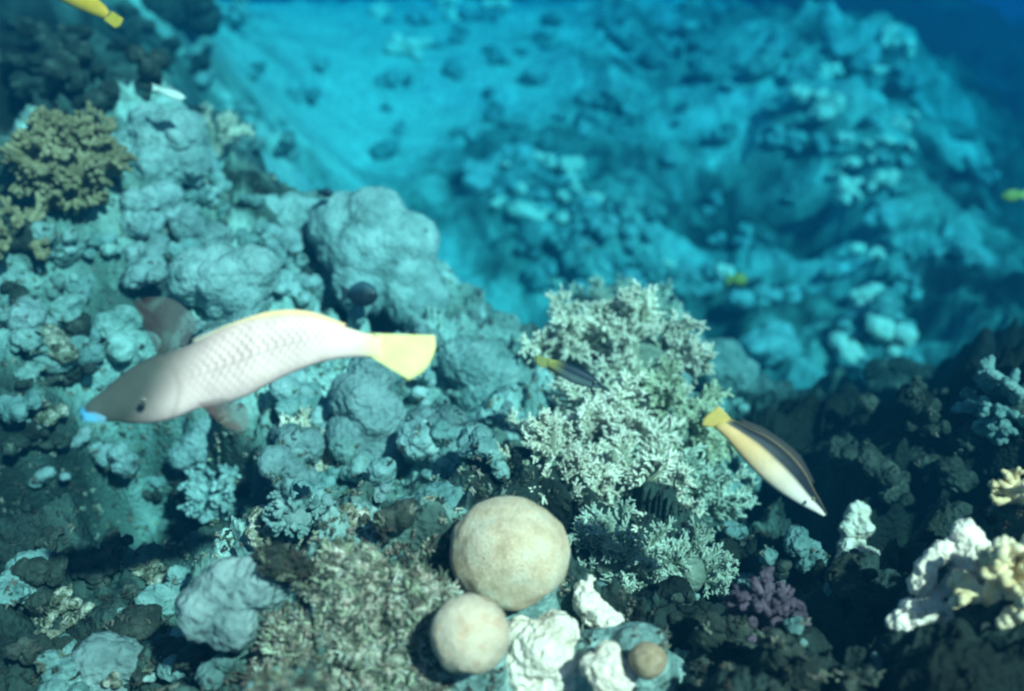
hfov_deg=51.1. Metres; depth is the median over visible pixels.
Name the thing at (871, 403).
reef rock
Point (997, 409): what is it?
branching coral
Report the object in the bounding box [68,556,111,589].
reef rock
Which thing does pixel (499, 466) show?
reef rock
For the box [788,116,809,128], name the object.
coral head
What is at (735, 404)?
reef rock
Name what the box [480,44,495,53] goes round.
coral head
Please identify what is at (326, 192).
damselfish
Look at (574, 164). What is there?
coral head
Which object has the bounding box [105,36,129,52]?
coral head
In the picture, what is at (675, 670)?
reef rock
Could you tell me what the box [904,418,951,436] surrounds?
reef rock
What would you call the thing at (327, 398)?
reef rock
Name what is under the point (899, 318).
coral head
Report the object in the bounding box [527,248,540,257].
coral head
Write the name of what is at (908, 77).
coral head
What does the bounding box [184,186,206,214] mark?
reef rock
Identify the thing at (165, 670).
reef rock
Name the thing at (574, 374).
wrasse
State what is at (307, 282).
reef rock
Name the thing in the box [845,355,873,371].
coral head
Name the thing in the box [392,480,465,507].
boulder coral
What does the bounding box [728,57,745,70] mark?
coral head
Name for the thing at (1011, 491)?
branching coral
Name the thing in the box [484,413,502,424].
reef rock
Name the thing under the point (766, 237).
coral head
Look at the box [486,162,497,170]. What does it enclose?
coral head
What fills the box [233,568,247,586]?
reef rock
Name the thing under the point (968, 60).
seabed
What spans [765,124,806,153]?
coral head
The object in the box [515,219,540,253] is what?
coral head
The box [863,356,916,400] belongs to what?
reef rock
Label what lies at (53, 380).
reef rock
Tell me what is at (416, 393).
reef rock
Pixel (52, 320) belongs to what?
reef rock
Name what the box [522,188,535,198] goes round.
coral head
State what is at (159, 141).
boulder coral
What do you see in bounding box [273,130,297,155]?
coral head
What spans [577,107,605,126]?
coral head
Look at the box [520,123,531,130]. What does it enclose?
coral head
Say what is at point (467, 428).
reef rock
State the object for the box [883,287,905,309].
coral head
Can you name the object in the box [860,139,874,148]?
coral head
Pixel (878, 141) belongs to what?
coral head
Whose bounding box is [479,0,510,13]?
coral head
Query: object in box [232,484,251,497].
reef rock
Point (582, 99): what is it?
coral head
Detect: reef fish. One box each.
[60,0,122,27]
[151,83,184,99]
[726,273,747,285]
[1002,189,1023,201]
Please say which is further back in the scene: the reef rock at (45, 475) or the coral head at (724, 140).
the coral head at (724, 140)
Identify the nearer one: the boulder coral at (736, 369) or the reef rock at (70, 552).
the reef rock at (70, 552)
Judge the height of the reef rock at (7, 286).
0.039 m
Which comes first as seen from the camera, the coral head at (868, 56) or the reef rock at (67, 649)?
the reef rock at (67, 649)
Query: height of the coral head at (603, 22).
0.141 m
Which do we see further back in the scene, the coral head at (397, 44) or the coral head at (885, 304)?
the coral head at (397, 44)
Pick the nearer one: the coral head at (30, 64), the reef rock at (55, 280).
the reef rock at (55, 280)
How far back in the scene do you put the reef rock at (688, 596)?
1.23 m
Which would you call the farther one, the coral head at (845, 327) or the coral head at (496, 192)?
the coral head at (496, 192)
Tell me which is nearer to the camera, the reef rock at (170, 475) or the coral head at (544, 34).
the reef rock at (170, 475)
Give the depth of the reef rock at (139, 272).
2.00 m
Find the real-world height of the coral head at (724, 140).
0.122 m
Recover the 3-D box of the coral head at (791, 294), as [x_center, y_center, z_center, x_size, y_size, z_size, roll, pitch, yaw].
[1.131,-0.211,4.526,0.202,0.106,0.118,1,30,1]
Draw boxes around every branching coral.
[176,463,246,523]
[214,0,252,30]
[260,483,325,539]
[722,566,810,642]
[946,534,1023,630]
[950,355,1023,446]
[987,467,1023,505]
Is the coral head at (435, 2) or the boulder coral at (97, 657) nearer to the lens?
the boulder coral at (97, 657)
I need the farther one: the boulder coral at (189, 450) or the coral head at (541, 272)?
the coral head at (541, 272)
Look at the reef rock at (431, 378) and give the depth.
1.89 m
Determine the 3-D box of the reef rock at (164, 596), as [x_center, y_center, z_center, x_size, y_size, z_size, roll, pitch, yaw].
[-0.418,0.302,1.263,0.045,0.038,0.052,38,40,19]
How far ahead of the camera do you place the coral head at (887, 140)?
5.46 m
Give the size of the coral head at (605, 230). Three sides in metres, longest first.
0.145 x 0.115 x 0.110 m
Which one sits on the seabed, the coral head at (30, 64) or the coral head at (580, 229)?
the coral head at (580, 229)
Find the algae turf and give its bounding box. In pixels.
[0,171,1023,690]
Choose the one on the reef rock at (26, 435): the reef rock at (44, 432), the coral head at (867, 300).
the reef rock at (44, 432)
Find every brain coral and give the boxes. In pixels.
[430,593,509,673]
[449,496,570,610]
[628,641,666,679]
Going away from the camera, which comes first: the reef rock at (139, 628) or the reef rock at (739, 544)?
the reef rock at (139, 628)
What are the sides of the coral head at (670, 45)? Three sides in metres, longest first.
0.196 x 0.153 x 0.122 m
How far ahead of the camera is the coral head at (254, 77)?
5.25 m
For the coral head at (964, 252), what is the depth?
4.71 m
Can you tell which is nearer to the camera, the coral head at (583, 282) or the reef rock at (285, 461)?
the reef rock at (285, 461)
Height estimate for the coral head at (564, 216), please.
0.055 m
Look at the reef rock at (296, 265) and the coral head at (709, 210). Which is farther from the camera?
the coral head at (709, 210)
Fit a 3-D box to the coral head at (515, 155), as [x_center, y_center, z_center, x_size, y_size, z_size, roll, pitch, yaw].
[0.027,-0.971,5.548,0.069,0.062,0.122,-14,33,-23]
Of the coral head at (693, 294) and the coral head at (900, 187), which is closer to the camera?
the coral head at (693, 294)
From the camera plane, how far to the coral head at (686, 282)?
4.56 m
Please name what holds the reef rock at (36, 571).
on the seabed
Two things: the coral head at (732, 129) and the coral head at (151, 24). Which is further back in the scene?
the coral head at (732, 129)
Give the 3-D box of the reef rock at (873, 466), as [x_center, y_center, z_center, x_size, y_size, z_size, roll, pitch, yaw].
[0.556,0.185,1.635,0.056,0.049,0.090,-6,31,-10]
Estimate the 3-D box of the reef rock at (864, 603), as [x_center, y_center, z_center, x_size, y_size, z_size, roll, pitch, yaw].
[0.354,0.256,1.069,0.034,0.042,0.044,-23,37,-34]
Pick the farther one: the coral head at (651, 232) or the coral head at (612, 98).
the coral head at (612, 98)
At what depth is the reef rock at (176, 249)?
2.09 m
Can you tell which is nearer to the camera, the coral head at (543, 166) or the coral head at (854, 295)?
the coral head at (854, 295)
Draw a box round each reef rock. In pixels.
[0,281,28,295]
[0,307,9,325]
[0,389,42,423]
[0,575,36,605]
[1,419,39,455]
[1,548,51,582]
[4,319,25,352]
[5,636,38,665]
[6,332,20,352]
[8,295,46,328]
[9,286,38,302]
[10,327,75,374]
[10,552,68,613]
[13,360,45,382]
[14,378,33,395]
[15,584,50,617]
[16,391,69,426]
[26,417,43,428]
[27,586,82,628]
[28,467,70,488]
[30,220,79,266]
[31,426,51,445]
[31,632,72,654]
[33,628,62,638]
[34,649,90,690]
[35,525,64,552]
[37,434,72,449]
[39,323,79,364]
[42,273,78,300]
[43,371,68,386]
[44,291,86,328]
[45,316,60,328]
[46,585,58,597]
[52,228,85,256]
[55,659,75,671]
[56,245,77,258]
[58,613,79,627]
[58,633,76,654]
[59,360,96,387]
[59,543,76,566]
[62,313,101,342]
[62,602,95,619]
[64,312,91,338]
[66,275,92,300]
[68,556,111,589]
[69,671,93,690]
[70,425,92,449]
[71,335,105,371]
[71,558,92,578]
[72,631,100,650]
[82,546,100,568]
[83,232,117,258]
[89,442,140,478]
[91,305,161,363]
[93,530,133,575]
[100,243,123,256]
[101,604,165,643]
[101,671,122,688]
[106,524,116,531]
[118,180,197,239]
[119,240,168,290]
[120,583,143,604]
[131,556,168,585]
[131,663,156,682]
[134,583,179,617]
[142,489,163,501]
[142,672,157,682]
[146,475,167,487]
[147,212,234,252]
[151,635,219,679]
[155,470,175,486]
[157,631,190,681]
[164,237,201,265]
[164,294,189,328]
[164,565,190,591]
[169,627,179,635]
[170,478,187,505]
[180,193,194,205]
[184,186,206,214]
[185,319,226,334]
[195,184,221,198]
[195,652,235,690]
[196,309,256,336]
[202,194,218,207]
[209,171,232,191]
[218,201,231,219]
[232,222,269,245]
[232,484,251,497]
[233,541,248,556]
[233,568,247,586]
[238,194,265,207]
[244,504,284,548]
[251,541,314,584]
[257,421,324,495]
[258,223,302,267]
[263,295,273,308]
[268,370,316,415]
[274,279,303,297]
[274,382,325,417]
[280,269,322,306]
[285,253,308,273]
[287,479,331,523]
[293,293,319,309]
[298,229,312,254]
[308,398,333,444]
[317,465,339,487]
[321,392,330,403]
[321,494,336,508]
[327,436,374,484]
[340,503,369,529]
[347,304,371,324]
[366,418,457,485]
[372,498,417,534]
[372,532,390,544]
[373,483,390,502]
[393,372,402,392]
[396,444,416,464]
[405,404,467,428]
[408,386,429,406]
[412,318,443,348]
[412,363,437,386]
[420,469,447,479]
[429,419,463,478]
[430,395,450,409]
[435,580,690,690]
[445,389,459,399]
[456,425,497,459]
[460,422,483,436]
[476,311,523,354]
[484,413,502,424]
[486,449,510,481]
[491,400,513,421]
[577,340,698,465]
[668,610,703,646]
[669,591,695,602]
[673,647,689,660]
[678,605,690,624]
[681,602,693,606]
[688,392,729,413]
[688,600,714,615]
[688,656,708,671]
[693,610,753,656]
[712,456,737,483]
[715,473,744,509]
[720,520,748,539]
[728,396,749,412]
[728,456,740,473]
[734,454,761,485]
[734,572,787,593]
[736,540,745,547]
[739,480,760,502]
[746,549,791,580]
[757,627,801,651]
[758,644,800,690]
[759,525,827,572]
[766,678,789,690]
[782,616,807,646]
[788,643,859,690]
[789,583,796,592]
[823,435,858,475]
[825,555,866,604]
[840,548,860,558]
[850,589,886,619]
[854,665,874,680]
[855,392,881,413]
[857,442,902,486]
[857,568,878,581]
[861,666,882,687]
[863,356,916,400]
[870,652,882,671]
[877,471,914,506]
[893,569,911,589]
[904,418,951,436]
[906,375,927,398]
[908,395,941,423]
[909,451,978,494]
[912,362,937,381]
[930,387,949,400]
[945,417,984,453]
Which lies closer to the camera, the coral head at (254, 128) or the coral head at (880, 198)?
the coral head at (254, 128)
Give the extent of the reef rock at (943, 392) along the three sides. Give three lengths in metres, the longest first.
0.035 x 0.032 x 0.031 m
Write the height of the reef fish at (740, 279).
0.036 m
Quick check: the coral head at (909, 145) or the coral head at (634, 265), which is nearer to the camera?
the coral head at (634, 265)
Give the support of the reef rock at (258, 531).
on the seabed
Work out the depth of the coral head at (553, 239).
4.96 m
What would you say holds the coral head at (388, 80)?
on the seabed
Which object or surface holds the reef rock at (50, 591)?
on the reef rock at (63, 596)
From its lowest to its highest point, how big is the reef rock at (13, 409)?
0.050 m
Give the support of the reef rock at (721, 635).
on the seabed
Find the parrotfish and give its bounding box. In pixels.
[79,310,435,423]
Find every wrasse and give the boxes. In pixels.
[535,355,603,388]
[702,406,826,515]
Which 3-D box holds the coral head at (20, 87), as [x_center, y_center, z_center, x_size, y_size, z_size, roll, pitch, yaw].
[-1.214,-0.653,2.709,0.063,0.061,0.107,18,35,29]
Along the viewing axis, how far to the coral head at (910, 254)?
4.81 m
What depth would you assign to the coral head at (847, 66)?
6.45 m
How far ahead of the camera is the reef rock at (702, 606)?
1.22 m
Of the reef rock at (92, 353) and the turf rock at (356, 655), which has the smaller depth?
the turf rock at (356, 655)
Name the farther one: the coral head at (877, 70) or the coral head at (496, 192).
the coral head at (877, 70)
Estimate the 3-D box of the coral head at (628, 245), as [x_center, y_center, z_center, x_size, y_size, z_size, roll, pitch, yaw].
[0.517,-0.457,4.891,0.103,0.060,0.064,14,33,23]
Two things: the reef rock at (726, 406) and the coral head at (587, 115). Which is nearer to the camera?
the reef rock at (726, 406)
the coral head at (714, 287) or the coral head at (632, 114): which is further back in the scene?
the coral head at (632, 114)
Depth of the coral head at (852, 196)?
5.17 m
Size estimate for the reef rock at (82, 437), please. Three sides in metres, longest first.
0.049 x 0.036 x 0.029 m
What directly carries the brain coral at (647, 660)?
on the reef rock at (675, 670)
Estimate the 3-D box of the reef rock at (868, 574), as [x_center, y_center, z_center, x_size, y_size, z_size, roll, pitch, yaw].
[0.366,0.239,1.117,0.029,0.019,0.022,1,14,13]
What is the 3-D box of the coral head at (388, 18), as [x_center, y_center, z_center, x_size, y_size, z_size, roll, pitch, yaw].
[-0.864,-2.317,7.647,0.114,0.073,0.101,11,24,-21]
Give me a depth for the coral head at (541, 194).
5.33 m
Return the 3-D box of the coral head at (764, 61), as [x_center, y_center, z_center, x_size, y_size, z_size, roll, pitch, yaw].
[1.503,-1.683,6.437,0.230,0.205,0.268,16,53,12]
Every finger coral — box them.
[0,100,137,214]
[0,191,53,260]
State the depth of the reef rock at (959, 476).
1.61 m
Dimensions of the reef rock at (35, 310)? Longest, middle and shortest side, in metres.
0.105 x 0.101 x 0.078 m
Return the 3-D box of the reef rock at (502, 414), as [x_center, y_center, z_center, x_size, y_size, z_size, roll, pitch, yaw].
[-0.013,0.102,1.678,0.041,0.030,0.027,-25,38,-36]
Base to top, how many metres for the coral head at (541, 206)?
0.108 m
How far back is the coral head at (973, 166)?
5.80 m
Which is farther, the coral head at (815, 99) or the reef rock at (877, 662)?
the coral head at (815, 99)
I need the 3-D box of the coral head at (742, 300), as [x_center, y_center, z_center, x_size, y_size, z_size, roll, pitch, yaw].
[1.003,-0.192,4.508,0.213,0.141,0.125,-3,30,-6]
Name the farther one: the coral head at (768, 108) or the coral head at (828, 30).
the coral head at (828, 30)
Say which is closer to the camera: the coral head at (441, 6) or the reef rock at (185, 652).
the reef rock at (185, 652)
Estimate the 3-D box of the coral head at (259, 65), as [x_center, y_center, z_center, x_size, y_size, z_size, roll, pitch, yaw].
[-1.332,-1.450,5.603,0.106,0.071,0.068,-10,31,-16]
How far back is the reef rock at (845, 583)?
1.10 m
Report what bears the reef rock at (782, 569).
on the reef rock at (743, 577)
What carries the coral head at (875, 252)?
on the seabed
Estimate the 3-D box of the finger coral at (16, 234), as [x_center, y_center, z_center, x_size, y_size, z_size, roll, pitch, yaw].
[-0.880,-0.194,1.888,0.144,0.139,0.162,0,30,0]
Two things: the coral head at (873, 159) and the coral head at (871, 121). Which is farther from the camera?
the coral head at (871, 121)
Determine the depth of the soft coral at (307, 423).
1.68 m
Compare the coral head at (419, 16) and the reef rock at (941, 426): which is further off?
the coral head at (419, 16)
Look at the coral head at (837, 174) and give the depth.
5.51 m
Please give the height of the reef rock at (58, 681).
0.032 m
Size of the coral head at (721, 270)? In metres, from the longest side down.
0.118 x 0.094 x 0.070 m
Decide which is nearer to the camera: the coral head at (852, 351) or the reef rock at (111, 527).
the reef rock at (111, 527)
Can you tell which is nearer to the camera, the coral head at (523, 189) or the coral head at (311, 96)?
the coral head at (523, 189)
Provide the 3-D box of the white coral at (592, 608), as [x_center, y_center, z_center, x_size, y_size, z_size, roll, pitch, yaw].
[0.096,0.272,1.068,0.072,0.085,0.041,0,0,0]
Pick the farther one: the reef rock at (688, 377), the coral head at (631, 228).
the coral head at (631, 228)
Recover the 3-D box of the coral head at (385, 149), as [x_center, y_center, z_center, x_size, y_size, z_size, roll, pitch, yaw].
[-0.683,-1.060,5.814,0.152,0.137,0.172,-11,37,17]
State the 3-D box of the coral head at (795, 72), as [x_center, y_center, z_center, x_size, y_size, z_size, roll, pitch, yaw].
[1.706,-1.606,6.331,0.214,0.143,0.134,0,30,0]
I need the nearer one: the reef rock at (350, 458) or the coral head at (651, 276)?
the reef rock at (350, 458)
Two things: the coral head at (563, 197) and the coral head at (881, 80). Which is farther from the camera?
the coral head at (881, 80)
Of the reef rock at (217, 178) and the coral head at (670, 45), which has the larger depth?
the coral head at (670, 45)
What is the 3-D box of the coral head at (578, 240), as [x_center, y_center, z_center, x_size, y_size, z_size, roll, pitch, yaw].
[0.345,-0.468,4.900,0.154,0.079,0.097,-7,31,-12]
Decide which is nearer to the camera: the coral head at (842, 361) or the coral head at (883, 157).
the coral head at (842, 361)
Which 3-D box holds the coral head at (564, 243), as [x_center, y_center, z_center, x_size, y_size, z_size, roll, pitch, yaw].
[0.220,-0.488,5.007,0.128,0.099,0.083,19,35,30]
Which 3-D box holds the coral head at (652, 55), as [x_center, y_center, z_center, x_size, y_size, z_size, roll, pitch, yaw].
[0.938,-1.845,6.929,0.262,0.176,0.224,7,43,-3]
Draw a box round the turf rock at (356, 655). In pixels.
[244,542,452,690]
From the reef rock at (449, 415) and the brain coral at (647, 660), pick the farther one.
the reef rock at (449, 415)
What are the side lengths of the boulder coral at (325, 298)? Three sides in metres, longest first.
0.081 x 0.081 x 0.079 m
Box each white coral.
[506,609,579,690]
[572,574,624,627]
[579,640,635,690]
[835,500,880,557]
[885,518,990,632]
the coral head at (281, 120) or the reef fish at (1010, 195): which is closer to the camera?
the reef fish at (1010, 195)
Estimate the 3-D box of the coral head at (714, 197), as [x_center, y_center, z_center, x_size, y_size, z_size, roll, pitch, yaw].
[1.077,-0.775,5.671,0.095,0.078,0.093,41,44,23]
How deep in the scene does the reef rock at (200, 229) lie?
2.11 m
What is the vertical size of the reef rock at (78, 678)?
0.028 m
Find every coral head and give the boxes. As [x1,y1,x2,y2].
[0,13,20,29]
[0,49,9,63]
[2,53,42,75]
[9,71,37,92]
[10,76,43,99]
[15,16,65,58]
[25,87,44,96]
[41,50,88,92]
[54,23,93,43]
[60,41,107,76]
[71,79,120,110]
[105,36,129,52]
[109,15,145,43]
[110,2,139,17]
[125,44,170,80]
[136,77,162,101]
[140,0,222,36]
[142,18,156,30]
[158,36,181,66]
[181,36,213,74]
[182,50,212,84]
[193,67,213,88]
[232,97,255,114]
[238,135,264,153]
[247,72,257,80]
[249,61,266,70]
[250,122,257,134]
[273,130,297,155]
[276,115,288,125]
[283,149,299,162]
[285,87,301,104]
[298,87,322,103]
[311,58,328,73]
[368,1,392,18]
[369,137,399,160]
[374,68,414,91]
[381,101,392,113]
[383,14,398,23]
[385,33,424,59]
[391,120,405,135]
[403,32,417,38]
[404,6,435,25]
[421,35,432,46]
[431,36,447,49]
[432,0,444,5]
[437,0,474,10]
[442,58,465,80]
[443,7,460,20]
[448,30,467,43]
[448,126,460,138]
[452,21,469,35]
[456,8,479,20]
[460,160,496,192]
[462,118,481,139]
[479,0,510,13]
[480,7,502,20]
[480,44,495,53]
[481,99,504,124]
[484,86,496,94]
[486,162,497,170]
[489,48,503,63]
[489,52,511,65]
[489,194,504,207]
[492,187,505,198]
[498,161,509,168]
[499,156,514,166]
[500,112,528,128]
[506,182,520,193]
[507,201,549,220]
[511,149,526,162]
[511,182,526,193]
[512,45,528,57]
[513,194,528,203]
[515,200,547,223]
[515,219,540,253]
[516,68,549,85]
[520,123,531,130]
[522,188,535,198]
[523,180,530,189]
[523,257,559,292]
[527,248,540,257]
[530,187,556,208]
[531,151,556,168]
[532,170,556,188]
[534,26,554,45]
[538,43,555,50]
[538,162,551,172]
[539,176,560,187]
[540,133,550,145]
[540,230,569,245]
[542,9,564,24]
[544,231,568,246]
[545,203,556,214]
[548,276,567,286]
[554,112,568,120]
[554,210,570,223]
[556,191,569,203]
[557,156,584,174]
[557,175,574,185]
[557,244,565,253]
[561,251,586,276]
[565,172,581,191]
[568,240,574,252]
[569,224,592,236]
[570,195,612,214]
[570,198,595,223]
[571,233,592,250]
[572,191,604,206]
[575,85,599,106]
[575,256,613,287]
[575,279,590,291]
[576,119,592,138]
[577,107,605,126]
[581,210,605,237]
[582,237,597,248]
[588,214,619,239]
[594,12,616,32]
[595,84,632,108]
[596,250,627,269]
[601,81,618,95]
[607,26,645,45]
[609,89,655,113]
[612,195,643,221]
[612,266,626,278]
[615,268,646,289]
[618,219,644,237]
[619,88,652,121]
[620,40,637,49]
[620,103,639,124]
[621,239,635,251]
[623,256,635,266]
[628,262,638,269]
[630,195,665,222]
[630,248,654,267]
[637,43,677,68]
[642,225,662,241]
[644,266,666,282]
[654,33,681,55]
[656,278,661,291]
[659,150,678,167]
[659,279,674,295]
[662,259,675,266]
[666,265,677,278]
[668,267,703,298]
[669,119,681,125]
[671,20,709,37]
[678,97,698,113]
[682,290,699,300]
[684,35,717,55]
[691,52,703,64]
[693,57,720,82]
[697,280,721,295]
[702,206,716,216]
[704,264,715,277]
[707,231,725,244]
[708,190,722,207]
[710,127,732,146]
[712,121,739,138]
[712,272,719,281]
[713,263,734,283]
[722,79,735,89]
[723,282,771,312]
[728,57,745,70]
[732,235,753,248]
[737,319,800,367]
[738,222,752,235]
[741,44,782,81]
[757,234,771,240]
[761,103,775,114]
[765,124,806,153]
[766,122,777,133]
[766,284,801,305]
[782,195,798,205]
[783,60,820,84]
[786,43,804,57]
[787,85,828,109]
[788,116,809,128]
[806,93,844,120]
[810,132,830,155]
[812,53,830,64]
[816,59,824,65]
[817,60,844,77]
[821,31,840,45]
[821,265,841,277]
[822,27,834,37]
[824,35,858,59]
[827,143,846,155]
[827,170,842,178]
[827,332,865,364]
[830,319,860,337]
[833,178,863,206]
[834,350,851,368]
[836,131,854,143]
[836,175,863,192]
[839,60,860,72]
[840,156,861,172]
[843,310,858,319]
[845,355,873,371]
[846,48,862,62]
[848,43,880,74]
[848,283,883,307]
[849,243,865,253]
[854,299,863,311]
[856,294,872,317]
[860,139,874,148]
[860,203,897,231]
[861,112,886,133]
[865,78,877,90]
[865,170,899,191]
[865,313,917,347]
[867,152,878,164]
[867,247,884,258]
[868,75,885,89]
[869,289,899,320]
[870,65,889,75]
[870,104,883,113]
[874,191,887,202]
[875,138,885,144]
[876,234,896,245]
[877,27,892,49]
[877,152,895,163]
[881,136,896,144]
[881,268,894,282]
[883,22,901,35]
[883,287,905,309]
[884,342,901,360]
[885,101,897,107]
[887,61,900,71]
[887,179,913,196]
[888,37,914,62]
[888,236,903,251]
[890,115,912,132]
[891,282,921,302]
[892,63,929,91]
[892,311,915,328]
[898,155,914,167]
[898,271,920,284]
[899,348,923,363]
[902,48,914,57]
[903,141,914,150]
[906,247,914,260]
[909,109,918,120]
[928,236,986,267]
[961,153,980,173]
[976,169,999,186]
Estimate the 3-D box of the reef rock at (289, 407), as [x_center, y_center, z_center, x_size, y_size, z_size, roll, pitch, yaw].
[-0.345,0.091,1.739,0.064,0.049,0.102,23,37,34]
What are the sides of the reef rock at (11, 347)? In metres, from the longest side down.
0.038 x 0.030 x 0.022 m
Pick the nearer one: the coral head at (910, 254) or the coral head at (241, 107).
the coral head at (241, 107)
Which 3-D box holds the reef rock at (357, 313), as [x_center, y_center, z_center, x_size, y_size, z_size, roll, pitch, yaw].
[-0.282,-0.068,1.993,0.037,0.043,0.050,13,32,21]
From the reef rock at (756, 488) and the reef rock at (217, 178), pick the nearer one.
the reef rock at (756, 488)
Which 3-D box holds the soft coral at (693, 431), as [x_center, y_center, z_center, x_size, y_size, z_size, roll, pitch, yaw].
[0.276,0.119,1.793,0.211,0.209,0.240,25,38,36]
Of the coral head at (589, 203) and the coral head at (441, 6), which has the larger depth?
the coral head at (441, 6)
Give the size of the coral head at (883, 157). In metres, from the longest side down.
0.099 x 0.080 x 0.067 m
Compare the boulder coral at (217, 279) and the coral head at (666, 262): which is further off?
the coral head at (666, 262)
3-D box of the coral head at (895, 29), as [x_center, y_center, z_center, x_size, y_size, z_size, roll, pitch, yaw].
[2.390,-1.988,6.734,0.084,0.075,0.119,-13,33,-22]
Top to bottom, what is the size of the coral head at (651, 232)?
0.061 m
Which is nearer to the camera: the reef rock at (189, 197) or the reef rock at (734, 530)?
the reef rock at (734, 530)
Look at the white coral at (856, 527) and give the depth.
1.57 m
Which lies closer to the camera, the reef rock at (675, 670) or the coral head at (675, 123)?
the reef rock at (675, 670)
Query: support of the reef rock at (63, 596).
on the seabed
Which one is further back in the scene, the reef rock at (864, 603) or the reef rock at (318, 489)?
the reef rock at (318, 489)
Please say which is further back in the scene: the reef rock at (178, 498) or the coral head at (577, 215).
the coral head at (577, 215)
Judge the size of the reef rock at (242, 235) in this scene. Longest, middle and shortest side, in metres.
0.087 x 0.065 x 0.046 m
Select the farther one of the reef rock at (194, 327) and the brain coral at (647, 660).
the reef rock at (194, 327)
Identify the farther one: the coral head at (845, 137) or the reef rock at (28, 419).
the coral head at (845, 137)
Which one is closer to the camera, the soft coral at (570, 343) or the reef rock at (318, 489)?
the reef rock at (318, 489)
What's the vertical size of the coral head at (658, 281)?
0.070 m
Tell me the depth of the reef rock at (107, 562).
1.42 m
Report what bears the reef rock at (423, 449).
on the seabed
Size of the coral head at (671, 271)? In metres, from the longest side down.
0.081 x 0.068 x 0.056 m
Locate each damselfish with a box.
[316,187,333,197]
[340,281,377,306]
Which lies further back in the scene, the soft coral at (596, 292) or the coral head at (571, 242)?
the coral head at (571, 242)
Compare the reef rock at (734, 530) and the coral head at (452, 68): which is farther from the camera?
the coral head at (452, 68)
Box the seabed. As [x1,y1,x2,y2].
[0,0,1023,690]
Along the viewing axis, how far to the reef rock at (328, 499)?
1.35 m
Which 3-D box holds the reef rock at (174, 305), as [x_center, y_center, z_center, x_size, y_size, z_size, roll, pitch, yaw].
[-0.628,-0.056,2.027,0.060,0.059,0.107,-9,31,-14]
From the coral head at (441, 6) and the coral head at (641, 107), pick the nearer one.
the coral head at (641, 107)
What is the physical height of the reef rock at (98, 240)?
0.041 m
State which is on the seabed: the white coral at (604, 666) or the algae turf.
the algae turf
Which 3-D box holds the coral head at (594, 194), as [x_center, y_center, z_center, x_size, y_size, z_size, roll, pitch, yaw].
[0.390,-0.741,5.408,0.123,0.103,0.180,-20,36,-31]
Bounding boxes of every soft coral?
[200,102,255,157]
[279,406,333,471]
[497,407,623,509]
[508,368,685,460]
[516,283,651,396]
[563,273,689,331]
[567,423,704,531]
[567,497,691,592]
[583,278,717,405]
[601,353,737,471]
[628,442,760,530]
[642,515,739,598]
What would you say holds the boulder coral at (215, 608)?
on the seabed
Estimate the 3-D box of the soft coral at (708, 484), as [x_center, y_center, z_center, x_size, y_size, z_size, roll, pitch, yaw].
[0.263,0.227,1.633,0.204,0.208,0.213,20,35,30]
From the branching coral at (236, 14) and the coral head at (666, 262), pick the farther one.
the branching coral at (236, 14)
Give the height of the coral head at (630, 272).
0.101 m
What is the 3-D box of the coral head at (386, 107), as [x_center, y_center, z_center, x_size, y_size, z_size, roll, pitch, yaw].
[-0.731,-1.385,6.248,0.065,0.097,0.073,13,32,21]
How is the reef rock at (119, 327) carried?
on the seabed
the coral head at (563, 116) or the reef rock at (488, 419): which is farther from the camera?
the coral head at (563, 116)
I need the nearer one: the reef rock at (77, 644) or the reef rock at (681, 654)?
the reef rock at (681, 654)
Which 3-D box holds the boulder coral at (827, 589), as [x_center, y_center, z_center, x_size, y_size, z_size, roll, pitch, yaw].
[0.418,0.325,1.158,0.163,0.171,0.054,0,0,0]
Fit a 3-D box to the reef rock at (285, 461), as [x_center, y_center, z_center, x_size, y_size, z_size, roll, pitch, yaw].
[-0.335,0.164,1.649,0.096,0.101,0.164,0,30,-1]
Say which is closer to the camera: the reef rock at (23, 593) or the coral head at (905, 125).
the reef rock at (23, 593)
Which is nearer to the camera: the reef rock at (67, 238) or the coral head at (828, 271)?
the reef rock at (67, 238)
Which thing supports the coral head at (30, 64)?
on the coral head at (17, 76)
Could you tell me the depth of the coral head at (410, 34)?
6.96 m
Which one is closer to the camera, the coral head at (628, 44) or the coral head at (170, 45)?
the coral head at (170, 45)
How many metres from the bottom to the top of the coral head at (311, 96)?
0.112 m
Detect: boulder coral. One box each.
[69,630,143,690]
[114,101,212,186]
[165,239,281,319]
[166,417,214,473]
[174,550,286,652]
[262,191,319,229]
[306,186,449,331]
[314,272,337,309]
[325,356,406,470]
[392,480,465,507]
[436,334,532,412]
[689,331,759,396]
[823,582,831,595]
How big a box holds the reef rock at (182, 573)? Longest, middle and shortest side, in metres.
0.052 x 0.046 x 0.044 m
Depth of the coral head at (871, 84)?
6.27 m
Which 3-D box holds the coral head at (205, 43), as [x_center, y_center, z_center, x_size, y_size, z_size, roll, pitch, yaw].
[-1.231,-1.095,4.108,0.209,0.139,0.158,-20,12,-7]
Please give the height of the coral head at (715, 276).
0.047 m
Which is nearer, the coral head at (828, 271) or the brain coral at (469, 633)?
the brain coral at (469, 633)
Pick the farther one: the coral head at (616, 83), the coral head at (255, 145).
the coral head at (616, 83)
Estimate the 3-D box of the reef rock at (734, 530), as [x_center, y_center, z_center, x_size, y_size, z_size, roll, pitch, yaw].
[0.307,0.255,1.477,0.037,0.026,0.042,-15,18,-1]
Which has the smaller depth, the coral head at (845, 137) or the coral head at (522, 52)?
the coral head at (845, 137)
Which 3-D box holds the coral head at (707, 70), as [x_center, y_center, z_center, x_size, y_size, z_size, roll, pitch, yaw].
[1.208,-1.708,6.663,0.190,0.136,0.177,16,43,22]
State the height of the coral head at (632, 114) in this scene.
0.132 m
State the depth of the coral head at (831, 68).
6.44 m
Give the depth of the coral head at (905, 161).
5.28 m
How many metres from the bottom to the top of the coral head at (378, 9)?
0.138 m

